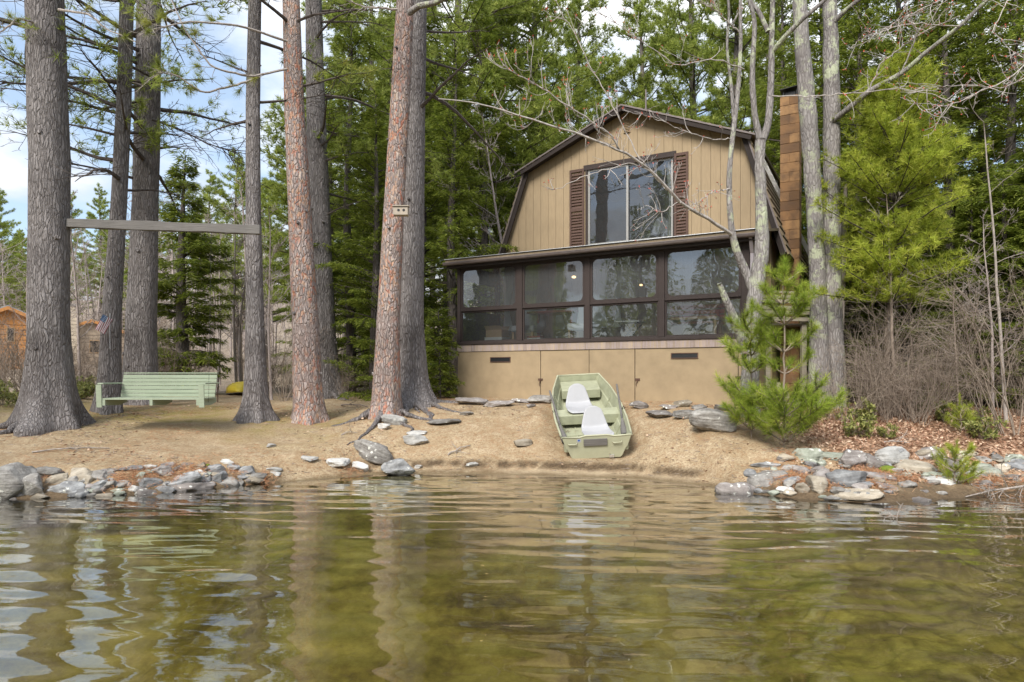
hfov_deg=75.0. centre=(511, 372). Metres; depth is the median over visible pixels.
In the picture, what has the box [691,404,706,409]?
stone
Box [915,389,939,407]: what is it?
laurel shrub
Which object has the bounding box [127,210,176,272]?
white pine
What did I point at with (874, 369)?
shrub
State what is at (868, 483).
stone
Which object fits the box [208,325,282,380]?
shrub
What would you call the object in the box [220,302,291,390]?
shrub
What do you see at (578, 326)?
lounge chair
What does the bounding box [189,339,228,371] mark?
shrub
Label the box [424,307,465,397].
hemlock sapling
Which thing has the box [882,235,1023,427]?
arching shrub
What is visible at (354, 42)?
hemlock tree
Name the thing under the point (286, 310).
hemlock tree
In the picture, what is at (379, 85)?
hemlock tree
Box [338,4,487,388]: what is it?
hemlock tree
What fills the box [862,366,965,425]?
shrub
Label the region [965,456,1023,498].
fallen branch
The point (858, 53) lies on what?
hemlock tree
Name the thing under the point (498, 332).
cardboard box
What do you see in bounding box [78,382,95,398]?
laurel shrub
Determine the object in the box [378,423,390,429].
stone
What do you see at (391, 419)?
boulder
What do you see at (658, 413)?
boulder
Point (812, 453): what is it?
stone
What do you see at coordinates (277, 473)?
stone
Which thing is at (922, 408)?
shrub
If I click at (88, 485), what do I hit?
stone
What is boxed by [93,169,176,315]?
bare tree
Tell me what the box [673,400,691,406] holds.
stone
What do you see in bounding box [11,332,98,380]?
shrub
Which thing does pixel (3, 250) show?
bare tree
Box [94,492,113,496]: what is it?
boulder
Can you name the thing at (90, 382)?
laurel shrub
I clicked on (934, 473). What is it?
stone
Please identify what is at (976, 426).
laurel shrub
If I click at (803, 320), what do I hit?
side deck
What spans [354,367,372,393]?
shrub
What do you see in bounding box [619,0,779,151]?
white pine
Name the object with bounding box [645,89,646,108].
antenna mast
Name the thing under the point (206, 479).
stone
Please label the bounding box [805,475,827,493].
stone
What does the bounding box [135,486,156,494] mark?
boulder
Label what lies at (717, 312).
settee
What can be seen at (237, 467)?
stone
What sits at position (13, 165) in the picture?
sky
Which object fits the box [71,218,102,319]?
bare tree
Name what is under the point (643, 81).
white pine
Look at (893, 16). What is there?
hemlock tree
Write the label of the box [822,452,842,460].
stone
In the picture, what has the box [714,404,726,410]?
stone
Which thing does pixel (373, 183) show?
white pine
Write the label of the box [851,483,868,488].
stone
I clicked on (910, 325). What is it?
bare sapling
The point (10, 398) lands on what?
laurel shrub
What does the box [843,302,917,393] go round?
arching shrub
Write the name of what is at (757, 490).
stone
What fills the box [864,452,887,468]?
boulder
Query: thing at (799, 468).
stone
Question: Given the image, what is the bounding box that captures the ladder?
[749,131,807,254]
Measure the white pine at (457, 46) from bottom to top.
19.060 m
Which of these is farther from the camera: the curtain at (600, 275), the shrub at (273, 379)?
the shrub at (273, 379)
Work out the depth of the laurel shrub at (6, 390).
13.16 m
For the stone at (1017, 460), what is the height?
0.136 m
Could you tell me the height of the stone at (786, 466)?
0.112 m
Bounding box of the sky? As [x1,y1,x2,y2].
[0,0,1023,299]
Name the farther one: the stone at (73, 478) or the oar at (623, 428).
the oar at (623, 428)
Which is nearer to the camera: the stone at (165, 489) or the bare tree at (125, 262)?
the stone at (165, 489)
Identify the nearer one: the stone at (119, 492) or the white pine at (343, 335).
the stone at (119, 492)
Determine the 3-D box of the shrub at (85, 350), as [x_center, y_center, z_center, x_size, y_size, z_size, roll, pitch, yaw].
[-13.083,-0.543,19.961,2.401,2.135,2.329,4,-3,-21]
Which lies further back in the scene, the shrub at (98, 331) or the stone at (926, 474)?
the shrub at (98, 331)
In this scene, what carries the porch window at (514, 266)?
in the cabin
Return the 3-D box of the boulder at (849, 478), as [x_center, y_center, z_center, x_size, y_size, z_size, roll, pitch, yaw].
[4.125,1.315,8.179,0.508,0.298,0.296,-9,-8,8]
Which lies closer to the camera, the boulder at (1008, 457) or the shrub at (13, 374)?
the boulder at (1008, 457)
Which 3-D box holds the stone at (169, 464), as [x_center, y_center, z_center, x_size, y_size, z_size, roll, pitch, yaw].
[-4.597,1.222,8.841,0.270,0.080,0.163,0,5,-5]
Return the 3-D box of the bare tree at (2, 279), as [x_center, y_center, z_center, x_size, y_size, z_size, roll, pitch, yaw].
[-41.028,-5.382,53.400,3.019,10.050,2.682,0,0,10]
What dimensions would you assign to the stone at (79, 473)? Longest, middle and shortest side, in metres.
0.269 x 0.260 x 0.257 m
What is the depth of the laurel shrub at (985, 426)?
9.86 m
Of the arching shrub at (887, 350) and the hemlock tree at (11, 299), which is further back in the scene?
the hemlock tree at (11, 299)
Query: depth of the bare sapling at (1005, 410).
10.59 m
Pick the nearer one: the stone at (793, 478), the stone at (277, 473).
the stone at (793, 478)
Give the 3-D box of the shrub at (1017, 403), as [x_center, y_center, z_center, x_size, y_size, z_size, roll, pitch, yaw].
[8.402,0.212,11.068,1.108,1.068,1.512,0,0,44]
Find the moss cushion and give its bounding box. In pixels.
[878,465,894,472]
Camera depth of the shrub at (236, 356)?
21.60 m
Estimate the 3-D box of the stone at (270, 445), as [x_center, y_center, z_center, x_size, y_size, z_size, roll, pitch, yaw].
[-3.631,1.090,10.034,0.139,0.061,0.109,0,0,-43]
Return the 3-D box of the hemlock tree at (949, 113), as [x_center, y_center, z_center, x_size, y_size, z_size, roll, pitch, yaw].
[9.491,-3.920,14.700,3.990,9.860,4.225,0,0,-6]
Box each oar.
[549,390,566,443]
[616,384,626,433]
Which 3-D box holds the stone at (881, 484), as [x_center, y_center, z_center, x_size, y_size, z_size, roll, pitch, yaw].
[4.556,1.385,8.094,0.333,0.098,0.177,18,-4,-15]
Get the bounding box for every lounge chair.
[511,309,546,338]
[567,306,603,337]
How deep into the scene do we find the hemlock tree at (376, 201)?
15.65 m
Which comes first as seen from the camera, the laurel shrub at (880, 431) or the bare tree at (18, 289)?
the laurel shrub at (880, 431)
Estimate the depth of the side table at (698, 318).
12.59 m
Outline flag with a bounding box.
[95,313,112,344]
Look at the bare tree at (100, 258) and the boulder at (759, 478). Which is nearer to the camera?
the boulder at (759, 478)
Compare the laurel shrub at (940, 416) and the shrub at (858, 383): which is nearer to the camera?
the laurel shrub at (940, 416)
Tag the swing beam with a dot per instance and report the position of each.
(165, 226)
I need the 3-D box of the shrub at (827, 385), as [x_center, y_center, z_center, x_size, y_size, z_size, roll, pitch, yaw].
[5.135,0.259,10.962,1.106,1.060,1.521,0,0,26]
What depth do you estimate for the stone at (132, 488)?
8.27 m
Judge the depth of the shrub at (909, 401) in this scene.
10.84 m
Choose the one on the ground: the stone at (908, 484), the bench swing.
the stone at (908, 484)
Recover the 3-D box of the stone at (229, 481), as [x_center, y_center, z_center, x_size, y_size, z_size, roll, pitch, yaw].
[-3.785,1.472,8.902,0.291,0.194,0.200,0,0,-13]
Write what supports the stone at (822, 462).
on the ground
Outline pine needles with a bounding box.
[0,397,1023,515]
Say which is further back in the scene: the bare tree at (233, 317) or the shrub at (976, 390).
the bare tree at (233, 317)
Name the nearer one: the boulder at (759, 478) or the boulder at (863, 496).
the boulder at (863, 496)
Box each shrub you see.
[0,285,26,379]
[0,285,90,391]
[0,305,24,359]
[0,312,22,372]
[0,328,86,390]
[0,330,21,382]
[0,331,24,387]
[0,361,22,388]
[0,380,18,406]
[0,386,9,400]
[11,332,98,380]
[70,304,124,384]
[71,291,183,365]
[72,332,97,381]
[73,325,99,373]
[74,331,98,386]
[74,339,97,383]
[76,375,96,395]
[78,376,95,393]
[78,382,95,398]
[157,323,224,389]
[158,336,215,389]
[159,357,192,389]
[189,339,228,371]
[193,346,233,385]
[206,335,266,380]
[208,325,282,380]
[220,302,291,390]
[237,312,343,401]
[241,341,290,388]
[267,352,291,392]
[321,349,365,398]
[328,346,363,391]
[339,353,362,391]
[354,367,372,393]
[786,345,917,422]
[792,360,858,417]
[820,254,980,414]
[822,332,919,415]
[827,278,936,391]
[828,336,929,403]
[831,350,882,407]
[833,408,878,437]
[838,295,946,409]
[838,330,964,420]
[841,396,876,417]
[842,331,934,414]
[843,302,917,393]
[843,331,939,401]
[848,359,941,412]
[849,367,929,422]
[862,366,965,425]
[868,302,981,412]
[868,323,983,421]
[873,338,1011,415]
[875,339,984,422]
[875,422,899,438]
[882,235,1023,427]
[886,292,1013,413]
[888,225,1023,436]
[890,369,956,414]
[891,343,967,396]
[904,354,1020,416]
[906,335,962,403]
[907,304,983,406]
[915,331,1012,409]
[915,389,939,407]
[919,386,952,407]
[921,352,985,401]
[934,399,967,420]
[935,407,956,422]
[948,353,1020,402]
[954,398,973,408]
[958,215,1023,399]
[959,331,1023,406]
[961,414,1009,439]
[962,405,990,422]
[976,328,1023,385]
[979,420,994,432]
[981,329,1023,416]
[984,384,1021,408]
[985,360,1023,416]
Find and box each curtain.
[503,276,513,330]
[555,271,564,328]
[594,268,606,327]
[613,267,621,326]
[667,163,670,235]
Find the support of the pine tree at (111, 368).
on the ground
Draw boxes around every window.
[6,327,14,341]
[89,340,99,352]
[461,264,516,309]
[461,309,516,341]
[523,258,584,305]
[523,305,584,340]
[583,151,675,244]
[590,251,657,302]
[591,301,657,338]
[665,244,740,298]
[665,297,740,336]
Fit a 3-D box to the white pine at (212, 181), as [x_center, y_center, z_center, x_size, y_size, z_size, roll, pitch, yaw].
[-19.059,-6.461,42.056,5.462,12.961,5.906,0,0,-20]
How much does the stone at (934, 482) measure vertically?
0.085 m
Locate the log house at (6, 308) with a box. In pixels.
[0,305,25,368]
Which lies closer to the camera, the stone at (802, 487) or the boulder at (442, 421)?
the stone at (802, 487)
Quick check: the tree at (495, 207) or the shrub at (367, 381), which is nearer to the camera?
the shrub at (367, 381)
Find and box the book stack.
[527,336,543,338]
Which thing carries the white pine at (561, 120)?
on the ground
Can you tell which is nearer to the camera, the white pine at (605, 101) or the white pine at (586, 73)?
the white pine at (586, 73)
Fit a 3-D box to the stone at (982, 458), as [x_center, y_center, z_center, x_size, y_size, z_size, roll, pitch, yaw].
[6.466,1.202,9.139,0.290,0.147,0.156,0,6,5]
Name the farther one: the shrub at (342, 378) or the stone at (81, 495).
the shrub at (342, 378)
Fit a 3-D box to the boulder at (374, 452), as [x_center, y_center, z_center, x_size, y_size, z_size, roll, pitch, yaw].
[-2.108,1.231,10.257,0.750,0.328,0.349,17,-2,5]
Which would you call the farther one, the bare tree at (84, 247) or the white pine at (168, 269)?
the white pine at (168, 269)
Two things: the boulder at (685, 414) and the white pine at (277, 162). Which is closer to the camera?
the boulder at (685, 414)
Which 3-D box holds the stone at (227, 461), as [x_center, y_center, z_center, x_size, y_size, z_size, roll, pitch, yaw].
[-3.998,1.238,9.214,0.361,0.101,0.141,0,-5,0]
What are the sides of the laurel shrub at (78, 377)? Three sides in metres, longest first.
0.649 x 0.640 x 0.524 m
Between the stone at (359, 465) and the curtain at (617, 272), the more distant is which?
the curtain at (617, 272)
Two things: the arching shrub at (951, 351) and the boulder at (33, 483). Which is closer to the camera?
the boulder at (33, 483)
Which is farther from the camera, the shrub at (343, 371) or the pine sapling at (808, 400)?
the shrub at (343, 371)
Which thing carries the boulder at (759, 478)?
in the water
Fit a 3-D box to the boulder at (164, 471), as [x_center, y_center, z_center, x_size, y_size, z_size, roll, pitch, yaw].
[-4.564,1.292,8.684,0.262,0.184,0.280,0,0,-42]
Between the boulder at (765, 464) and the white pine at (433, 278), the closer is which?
the boulder at (765, 464)
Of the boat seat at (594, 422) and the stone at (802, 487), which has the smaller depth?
the stone at (802, 487)
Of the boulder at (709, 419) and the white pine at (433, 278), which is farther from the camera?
the white pine at (433, 278)
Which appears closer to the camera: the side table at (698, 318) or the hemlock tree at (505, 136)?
the side table at (698, 318)
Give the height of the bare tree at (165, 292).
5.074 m
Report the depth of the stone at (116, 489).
8.23 m
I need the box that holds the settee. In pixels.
[667,303,724,333]
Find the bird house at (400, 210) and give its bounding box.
[392,205,409,216]
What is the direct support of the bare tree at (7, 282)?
on the ground
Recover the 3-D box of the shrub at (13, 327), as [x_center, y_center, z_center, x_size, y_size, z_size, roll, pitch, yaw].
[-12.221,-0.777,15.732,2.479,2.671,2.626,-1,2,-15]
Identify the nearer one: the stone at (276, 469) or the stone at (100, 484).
the stone at (100, 484)
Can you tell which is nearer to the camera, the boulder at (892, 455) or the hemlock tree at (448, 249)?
the boulder at (892, 455)
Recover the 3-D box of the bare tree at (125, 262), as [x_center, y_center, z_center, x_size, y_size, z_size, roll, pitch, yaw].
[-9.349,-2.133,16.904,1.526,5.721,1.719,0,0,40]
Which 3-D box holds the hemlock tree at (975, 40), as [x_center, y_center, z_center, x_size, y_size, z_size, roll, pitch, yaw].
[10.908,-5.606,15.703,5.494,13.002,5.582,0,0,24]
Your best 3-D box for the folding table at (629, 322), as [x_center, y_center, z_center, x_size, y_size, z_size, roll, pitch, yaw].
[2.364,-0.802,13.286,0.500,0.457,0.400,0,0,29]
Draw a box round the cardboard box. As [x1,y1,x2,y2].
[484,325,509,339]
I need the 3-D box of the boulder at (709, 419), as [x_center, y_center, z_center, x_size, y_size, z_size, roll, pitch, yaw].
[2.989,0.711,9.916,0.713,0.369,0.388,6,1,2]
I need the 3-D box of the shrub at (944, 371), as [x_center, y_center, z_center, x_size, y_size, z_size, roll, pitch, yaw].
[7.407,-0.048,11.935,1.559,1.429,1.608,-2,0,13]
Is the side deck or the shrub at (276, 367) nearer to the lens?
the side deck
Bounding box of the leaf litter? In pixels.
[761,397,1023,484]
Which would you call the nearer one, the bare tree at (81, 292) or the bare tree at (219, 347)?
the bare tree at (219, 347)
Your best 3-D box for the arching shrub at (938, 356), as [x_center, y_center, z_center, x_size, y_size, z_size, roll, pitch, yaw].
[6.876,-0.286,10.588,1.651,2.165,1.913,-5,0,-38]
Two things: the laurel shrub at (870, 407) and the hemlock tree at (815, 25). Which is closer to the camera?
the laurel shrub at (870, 407)
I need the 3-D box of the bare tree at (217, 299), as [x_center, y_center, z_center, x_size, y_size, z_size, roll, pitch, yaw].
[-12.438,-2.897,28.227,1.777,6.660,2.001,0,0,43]
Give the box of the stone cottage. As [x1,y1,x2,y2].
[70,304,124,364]
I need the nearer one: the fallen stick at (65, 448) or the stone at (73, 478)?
the stone at (73, 478)
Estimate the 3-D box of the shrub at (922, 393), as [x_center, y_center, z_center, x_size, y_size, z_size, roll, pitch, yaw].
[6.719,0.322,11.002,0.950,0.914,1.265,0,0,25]
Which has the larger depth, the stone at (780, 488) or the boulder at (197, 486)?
the boulder at (197, 486)
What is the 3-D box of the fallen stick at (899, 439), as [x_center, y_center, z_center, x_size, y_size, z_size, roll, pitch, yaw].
[5.469,0.901,9.337,0.274,0.199,0.442,0,0,-41]
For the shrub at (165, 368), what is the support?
on the ground
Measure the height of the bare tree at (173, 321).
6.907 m
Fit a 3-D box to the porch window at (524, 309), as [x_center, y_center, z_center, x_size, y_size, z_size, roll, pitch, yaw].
[0.841,-1.005,13.508,1.393,0.666,0.035,0,0,29]
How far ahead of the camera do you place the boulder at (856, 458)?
8.69 m
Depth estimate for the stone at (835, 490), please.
7.90 m
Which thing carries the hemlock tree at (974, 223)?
on the ground
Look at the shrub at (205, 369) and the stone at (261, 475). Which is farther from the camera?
the shrub at (205, 369)
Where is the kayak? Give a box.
[226,381,243,392]
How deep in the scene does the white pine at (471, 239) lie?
54.75 m
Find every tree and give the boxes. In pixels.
[0,0,136,436]
[0,0,235,414]
[0,0,278,405]
[0,228,26,303]
[0,239,18,303]
[0,239,20,302]
[0,249,19,306]
[0,249,26,333]
[0,268,16,307]
[5,245,26,312]
[7,262,25,308]
[70,190,101,384]
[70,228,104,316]
[70,254,90,321]
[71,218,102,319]
[72,246,100,318]
[79,256,103,320]
[82,276,98,318]
[89,232,105,299]
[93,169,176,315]
[97,218,129,329]
[98,195,175,326]
[122,0,386,424]
[123,148,242,389]
[125,185,207,349]
[133,0,374,423]
[157,237,175,370]
[158,194,190,305]
[158,195,176,277]
[171,213,231,349]
[172,210,242,384]
[189,222,239,390]
[195,233,239,367]
[214,197,267,381]
[215,278,244,380]
[221,208,277,381]
[222,222,265,314]
[229,251,243,357]
[242,250,282,370]
[261,202,291,399]
[263,0,437,392]
[267,84,371,379]
[270,257,285,368]
[273,239,359,356]
[273,257,289,363]
[281,0,454,400]
[315,91,442,400]
[326,0,445,444]
[332,2,438,380]
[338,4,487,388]
[390,0,528,420]
[424,53,519,393]
[425,9,528,388]
[437,96,517,284]
[438,0,969,416]
[476,107,535,325]
[739,0,821,236]
[755,0,928,374]
[792,0,1023,407]
[801,0,961,376]
[802,0,983,391]
[804,0,936,375]
[807,215,885,401]
[845,188,922,396]
[849,0,1017,364]
[862,232,953,406]
[878,183,989,403]
[880,0,974,339]
[888,0,1023,391]
[916,193,1014,402]
[919,0,1023,384]
[935,4,1023,353]
[944,171,1023,408]
[949,207,1022,411]
[965,103,1023,365]
[969,185,1023,409]
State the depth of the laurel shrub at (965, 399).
11.63 m
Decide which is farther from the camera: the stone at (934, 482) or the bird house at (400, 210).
the bird house at (400, 210)
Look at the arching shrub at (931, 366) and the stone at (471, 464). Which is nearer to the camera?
the stone at (471, 464)
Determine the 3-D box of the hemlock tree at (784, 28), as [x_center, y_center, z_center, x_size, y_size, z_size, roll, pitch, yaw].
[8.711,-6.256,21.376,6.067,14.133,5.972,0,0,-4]
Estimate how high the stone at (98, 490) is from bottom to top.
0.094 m
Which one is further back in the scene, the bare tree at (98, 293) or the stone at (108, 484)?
the bare tree at (98, 293)
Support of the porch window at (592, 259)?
in the cabin
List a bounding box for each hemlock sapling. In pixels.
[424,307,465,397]
[425,334,437,393]
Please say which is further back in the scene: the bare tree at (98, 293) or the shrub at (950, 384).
the bare tree at (98, 293)
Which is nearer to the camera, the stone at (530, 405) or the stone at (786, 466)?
the stone at (786, 466)
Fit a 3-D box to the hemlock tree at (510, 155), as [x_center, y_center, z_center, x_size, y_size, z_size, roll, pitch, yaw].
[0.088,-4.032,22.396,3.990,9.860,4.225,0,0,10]
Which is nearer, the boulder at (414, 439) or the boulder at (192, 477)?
the boulder at (192, 477)
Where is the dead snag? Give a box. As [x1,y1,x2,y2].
[841,183,847,332]
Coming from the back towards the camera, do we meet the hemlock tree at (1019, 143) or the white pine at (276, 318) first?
the white pine at (276, 318)
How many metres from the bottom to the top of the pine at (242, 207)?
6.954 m
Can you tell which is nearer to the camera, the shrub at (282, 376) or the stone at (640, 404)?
the stone at (640, 404)
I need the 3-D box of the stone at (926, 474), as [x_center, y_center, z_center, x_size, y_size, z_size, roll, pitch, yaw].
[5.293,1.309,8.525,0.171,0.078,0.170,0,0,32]
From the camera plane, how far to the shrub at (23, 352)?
13.63 m
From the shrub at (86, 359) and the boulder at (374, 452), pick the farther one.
the shrub at (86, 359)
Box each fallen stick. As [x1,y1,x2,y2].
[32,442,101,452]
[341,401,367,406]
[447,441,470,455]
[882,430,916,442]
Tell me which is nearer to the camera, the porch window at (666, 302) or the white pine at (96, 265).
the porch window at (666, 302)
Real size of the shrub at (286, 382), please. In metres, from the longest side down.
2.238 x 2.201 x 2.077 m
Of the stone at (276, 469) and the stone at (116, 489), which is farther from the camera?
the stone at (276, 469)
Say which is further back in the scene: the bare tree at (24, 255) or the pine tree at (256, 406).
the bare tree at (24, 255)
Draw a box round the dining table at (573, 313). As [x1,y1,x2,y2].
[527,309,578,337]
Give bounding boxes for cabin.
[442,85,808,407]
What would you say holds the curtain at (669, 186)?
hanging from the cabin
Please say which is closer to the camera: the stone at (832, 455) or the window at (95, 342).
the stone at (832, 455)
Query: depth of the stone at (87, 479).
8.26 m
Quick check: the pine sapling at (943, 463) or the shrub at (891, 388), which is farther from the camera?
the shrub at (891, 388)
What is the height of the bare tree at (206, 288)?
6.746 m
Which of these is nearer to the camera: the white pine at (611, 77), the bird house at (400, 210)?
the bird house at (400, 210)
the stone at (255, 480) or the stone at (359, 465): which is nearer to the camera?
the stone at (255, 480)
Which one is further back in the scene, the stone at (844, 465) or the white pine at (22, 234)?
the white pine at (22, 234)
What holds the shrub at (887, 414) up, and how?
on the ground
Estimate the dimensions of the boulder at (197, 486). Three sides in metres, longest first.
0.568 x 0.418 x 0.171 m
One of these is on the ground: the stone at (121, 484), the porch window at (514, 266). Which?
the stone at (121, 484)
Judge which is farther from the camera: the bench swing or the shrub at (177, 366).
the shrub at (177, 366)
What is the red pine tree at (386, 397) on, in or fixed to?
on the ground
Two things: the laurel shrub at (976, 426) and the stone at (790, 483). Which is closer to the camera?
the stone at (790, 483)
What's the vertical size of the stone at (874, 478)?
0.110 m
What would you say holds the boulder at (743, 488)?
on the ground
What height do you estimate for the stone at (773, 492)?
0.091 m
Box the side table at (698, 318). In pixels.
[667,316,721,334]
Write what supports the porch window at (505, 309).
in the cabin
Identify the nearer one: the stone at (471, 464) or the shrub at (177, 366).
the stone at (471, 464)
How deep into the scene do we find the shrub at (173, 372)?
16.05 m
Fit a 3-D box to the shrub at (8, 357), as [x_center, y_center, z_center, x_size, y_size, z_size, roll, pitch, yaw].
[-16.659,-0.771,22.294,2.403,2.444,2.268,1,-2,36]
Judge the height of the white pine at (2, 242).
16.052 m
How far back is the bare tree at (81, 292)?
49.38 m
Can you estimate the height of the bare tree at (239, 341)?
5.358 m
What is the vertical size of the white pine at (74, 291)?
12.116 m
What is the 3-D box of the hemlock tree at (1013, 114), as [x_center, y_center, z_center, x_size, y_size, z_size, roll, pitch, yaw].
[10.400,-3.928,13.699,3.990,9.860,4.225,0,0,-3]
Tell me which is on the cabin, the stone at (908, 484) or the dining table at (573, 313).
the dining table at (573, 313)
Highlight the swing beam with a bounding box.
[66,219,261,234]
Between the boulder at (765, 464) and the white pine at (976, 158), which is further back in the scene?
the white pine at (976, 158)
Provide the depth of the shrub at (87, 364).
16.71 m
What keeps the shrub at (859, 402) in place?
on the ground
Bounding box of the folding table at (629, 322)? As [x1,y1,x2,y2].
[615,320,645,335]
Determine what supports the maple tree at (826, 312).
on the ground
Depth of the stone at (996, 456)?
9.08 m
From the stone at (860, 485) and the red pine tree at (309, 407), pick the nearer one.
the stone at (860, 485)
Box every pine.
[0,188,26,306]
[0,229,13,285]
[1,229,26,309]
[3,231,26,310]
[21,258,95,314]
[70,191,103,303]
[73,183,125,320]
[77,230,129,302]
[85,238,105,299]
[98,242,129,310]
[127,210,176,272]
[161,239,186,327]
[167,168,243,367]
[187,146,286,373]
[208,69,367,342]
[208,171,289,310]
[217,189,290,366]
[260,0,479,355]
[262,169,288,285]
[324,0,575,386]
[336,43,466,262]
[336,182,355,352]
[380,89,497,327]
[427,0,604,323]
[427,114,509,306]
[461,0,620,234]
[512,0,657,163]
[564,0,728,132]
[603,89,617,109]
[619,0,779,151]
[658,0,850,182]
[717,1,819,225]
[723,66,805,215]
[806,38,994,409]
[943,129,1002,245]
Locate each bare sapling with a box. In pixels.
[852,173,934,416]
[860,254,950,374]
[900,272,1013,408]
[965,83,1023,421]
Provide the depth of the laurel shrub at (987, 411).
10.24 m
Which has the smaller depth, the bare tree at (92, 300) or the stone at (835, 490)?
the stone at (835, 490)
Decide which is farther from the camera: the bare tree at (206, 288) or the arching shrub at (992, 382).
the bare tree at (206, 288)
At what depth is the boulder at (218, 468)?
8.95 m
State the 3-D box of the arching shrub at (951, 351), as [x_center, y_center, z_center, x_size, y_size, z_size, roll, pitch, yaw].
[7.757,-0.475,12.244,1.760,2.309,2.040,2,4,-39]
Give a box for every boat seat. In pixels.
[566,383,592,412]
[581,406,613,434]
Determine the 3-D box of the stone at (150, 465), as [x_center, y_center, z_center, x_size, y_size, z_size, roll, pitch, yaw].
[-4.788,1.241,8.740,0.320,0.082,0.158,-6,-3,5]
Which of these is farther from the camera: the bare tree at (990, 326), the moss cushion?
the bare tree at (990, 326)
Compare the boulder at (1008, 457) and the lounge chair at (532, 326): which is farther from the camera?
the lounge chair at (532, 326)
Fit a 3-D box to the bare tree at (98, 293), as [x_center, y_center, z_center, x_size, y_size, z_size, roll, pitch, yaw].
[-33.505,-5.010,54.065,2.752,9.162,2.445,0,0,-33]
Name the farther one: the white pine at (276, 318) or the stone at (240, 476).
the white pine at (276, 318)
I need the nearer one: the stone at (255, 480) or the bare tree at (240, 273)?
the stone at (255, 480)
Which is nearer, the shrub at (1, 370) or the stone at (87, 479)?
the stone at (87, 479)
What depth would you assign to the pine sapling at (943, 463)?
8.32 m
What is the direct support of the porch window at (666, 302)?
in the cabin
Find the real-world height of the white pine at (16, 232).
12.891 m
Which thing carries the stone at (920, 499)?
on the ground
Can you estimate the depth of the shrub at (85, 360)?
16.93 m
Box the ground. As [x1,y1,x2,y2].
[0,300,1023,681]
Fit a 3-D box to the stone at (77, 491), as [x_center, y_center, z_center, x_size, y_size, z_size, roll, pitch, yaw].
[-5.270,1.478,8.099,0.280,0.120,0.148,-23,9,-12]
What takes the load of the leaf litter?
on the ground
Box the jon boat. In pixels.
[551,373,632,458]
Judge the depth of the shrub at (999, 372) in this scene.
11.69 m
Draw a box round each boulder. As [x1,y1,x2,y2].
[0,462,43,499]
[20,473,43,495]
[36,466,64,476]
[47,481,84,493]
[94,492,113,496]
[117,465,143,470]
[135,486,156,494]
[138,477,162,487]
[151,465,173,475]
[167,471,201,485]
[171,481,215,490]
[206,464,226,472]
[326,458,350,466]
[353,439,392,464]
[381,414,407,424]
[381,458,415,474]
[403,434,428,444]
[426,418,460,423]
[455,397,488,404]
[483,400,514,406]
[526,395,551,403]
[645,410,672,417]
[672,410,692,418]
[689,408,737,432]
[714,482,755,499]
[747,470,787,486]
[750,462,780,467]
[825,469,867,486]
[838,488,884,501]
[840,449,867,466]
[853,470,897,480]
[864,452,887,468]
[874,446,909,464]
[894,459,935,473]
[915,446,944,459]
[921,476,956,484]
[949,450,978,458]
[1004,454,1023,461]
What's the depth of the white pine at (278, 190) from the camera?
24.21 m
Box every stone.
[30,493,49,498]
[45,472,68,483]
[66,476,78,480]
[67,488,89,496]
[68,467,92,478]
[76,492,89,497]
[78,475,94,483]
[85,483,94,488]
[86,493,96,496]
[90,480,106,488]
[91,470,107,479]
[92,488,101,493]
[103,480,115,487]
[107,468,116,471]
[110,487,125,491]
[113,490,126,494]
[115,480,129,486]
[128,485,138,491]
[136,472,145,477]
[143,464,156,468]
[155,486,175,492]
[161,462,175,466]
[173,485,187,491]
[197,462,205,468]
[202,473,210,481]
[211,471,227,482]
[220,459,233,464]
[220,476,239,486]
[226,464,240,469]
[237,474,248,478]
[238,466,254,474]
[244,474,264,483]
[251,472,266,478]
[266,443,276,446]
[266,467,282,470]
[271,471,281,475]
[301,455,318,460]
[352,461,368,471]
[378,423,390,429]
[406,430,426,434]
[459,411,472,414]
[465,462,478,466]
[511,398,529,402]
[514,439,532,445]
[526,404,535,407]
[629,400,648,408]
[659,404,677,408]
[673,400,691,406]
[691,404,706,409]
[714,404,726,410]
[744,468,755,476]
[754,488,762,493]
[767,490,779,495]
[776,486,793,491]
[779,453,795,460]
[780,464,795,470]
[782,476,799,482]
[782,489,796,495]
[783,479,796,486]
[792,448,822,464]
[792,465,808,474]
[795,482,809,492]
[803,459,816,462]
[804,461,819,466]
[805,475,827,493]
[808,468,818,473]
[811,465,824,468]
[813,468,829,480]
[817,459,826,465]
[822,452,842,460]
[823,495,841,499]
[830,486,844,493]
[838,463,850,468]
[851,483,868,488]
[857,481,873,487]
[872,476,885,482]
[874,482,897,488]
[897,480,917,487]
[912,496,931,501]
[916,449,931,455]
[921,472,931,476]
[927,471,942,475]
[927,480,940,484]
[936,459,964,468]
[936,491,947,494]
[969,463,1003,476]
[973,456,992,462]
[975,480,992,486]
[990,451,1003,462]
[994,463,1010,472]
[1003,474,1019,480]
[1006,462,1023,470]
[1010,459,1023,463]
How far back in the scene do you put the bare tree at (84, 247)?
57.39 m
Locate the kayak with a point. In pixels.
(234, 387)
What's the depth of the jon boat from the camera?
11.21 m
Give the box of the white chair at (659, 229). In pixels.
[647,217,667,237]
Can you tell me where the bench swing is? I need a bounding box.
[96,243,219,406]
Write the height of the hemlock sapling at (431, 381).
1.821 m
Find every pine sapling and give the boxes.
[710,296,787,436]
[722,254,848,442]
[929,437,986,482]
[944,392,976,429]
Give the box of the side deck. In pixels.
[761,291,873,398]

